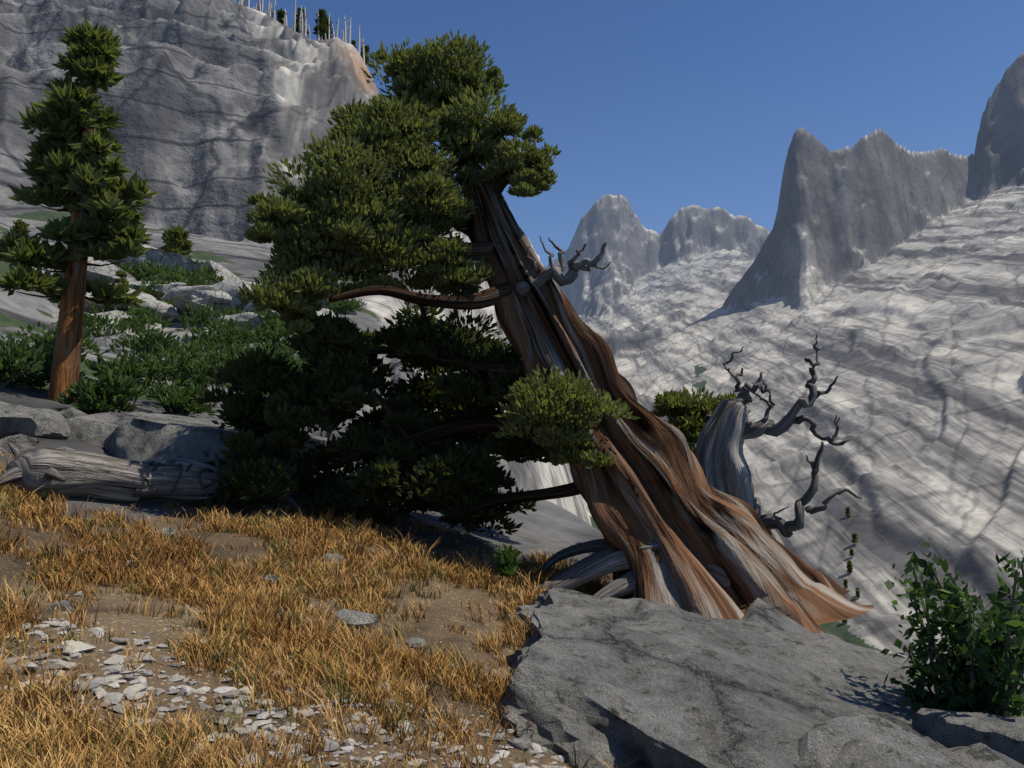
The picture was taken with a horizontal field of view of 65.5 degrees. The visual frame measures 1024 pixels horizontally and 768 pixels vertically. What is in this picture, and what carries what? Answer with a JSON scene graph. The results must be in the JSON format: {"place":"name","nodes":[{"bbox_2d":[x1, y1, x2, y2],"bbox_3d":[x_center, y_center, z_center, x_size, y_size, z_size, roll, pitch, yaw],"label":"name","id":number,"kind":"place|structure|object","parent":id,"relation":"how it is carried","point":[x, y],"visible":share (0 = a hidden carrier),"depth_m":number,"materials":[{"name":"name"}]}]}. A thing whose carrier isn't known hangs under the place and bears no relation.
{"place":"outdoors","nodes":[
{"label":"outdoors","id":0,"kind":"place"},
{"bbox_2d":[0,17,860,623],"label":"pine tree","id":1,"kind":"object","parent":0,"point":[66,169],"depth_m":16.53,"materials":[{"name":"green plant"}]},
{"bbox_2d":[0,0,1023,767],"bbox_3d":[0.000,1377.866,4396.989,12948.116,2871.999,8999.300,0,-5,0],"label":"terrain","id":2,"kind":"structure","parent":0,"point":[884,268],"depth_m":289.76,"materials":[{"name":"stone"}]},
{"bbox_2d":[0,443,302,512],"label":"fallen log","id":3,"kind":"object","parent":2,"relation":"on","point":[70,473],"visible":0.78,"depth_m":7.78,"materials":[{"name":"grey wood"}]},
{"bbox_2d":[0,555,568,767],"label":"scree stones","id":4,"kind":"object","parent":2,"relation":"on","point":[116,667],"visible":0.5,"depth_m":3.51,"materials":[{"name":"grey stone"}]},
{"bbox_2d":[234,0,365,62],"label":"dead tree trunks","id":5,"kind":"object","parent":2,"relation":"on","point":[260,8],"visible":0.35,"depth_m":455.06,"materials":[{"name":"grey wood"}]},
{"bbox_2d":[230,0,369,64],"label":"conifer trees","id":6,"kind":"object","parent":2,"relation":"on","point":[322,19],"visible":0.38,"depth_m":459.00,"materials":[{"name":"green plant"}]},
{"bbox_2d":[0,451,638,767],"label":"grass tufts","id":7,"kind":"object","parent":2,"relation":"on","point":[319,657],"visible":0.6,"depth_m":4.54,"materials":[{"name":"plant"}]},
{"bbox_2d":[0,244,1023,767],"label":"boulders","id":8,"kind":"object","parent":2,"relation":"on","point":[660,684],"visible":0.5,"depth_m":4.61,"materials":[{"name":"grey stone"}]},
{"bbox_2d":[0,258,366,438],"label":"shrub","id":9,"kind":"object","parent":8,"relation":"on","point":[115,383],"depth_m":19.09,"materials":[{"name":"green plant"}]},
{"bbox_2d":[193,29,873,632],"bbox_3d":[-0.159,-0.594,9.263,7.777,7.544,5.453,0,-5,0],"label":"juniper tree","id":10,"kind":"object","parent":8,"relation":"on","point":[345,195],"depth_m":8.77,"materials":[{"name":"green plant"}]},
{"bbox_2d":[515,236,658,597],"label":"dead branches","id":11,"kind":"object","parent":2,"relation":"on","point":[604,559],"visible":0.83,"depth_m":7.99,"materials":[{"name":"grey wood"}]},
{"bbox_2d":[493,541,1023,716],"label":"bush","id":12,"kind":"object","parent":2,"relation":"on","point":[985,635],"depth_m":4.66,"materials":[{"name":"green plant"}]},
{"bbox_2d":[695,334,861,544],"bbox_3d":[3.422,1.355,10.314,2.043,3.950,1.214,-2,-5,24],"label":"dead tree snag","id":13,"kind":"object","parent":2,"relation":"on","point":[728,430],"visible":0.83,"depth_m":10.28,"materials":[{"name":"grey wood"}]},
{"bbox_2d":[650,384,752,454],"bbox_3d":[2.802,0.678,11.893,1.470,1.353,1.342,0,-5,0],"label":"tree foliage","id":14,"kind":"object","parent":13,"relation":"attached to","point":[684,412],"visible":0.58,"depth_m":11.69,"materials":[{"name":"green plant"}]},
{"bbox_2d":[232,0,1023,267],"label":"sky","id":15,"kind":"structure","parent":0,"point":[665,107],"materials":[{"name":"blue"}]}
]}

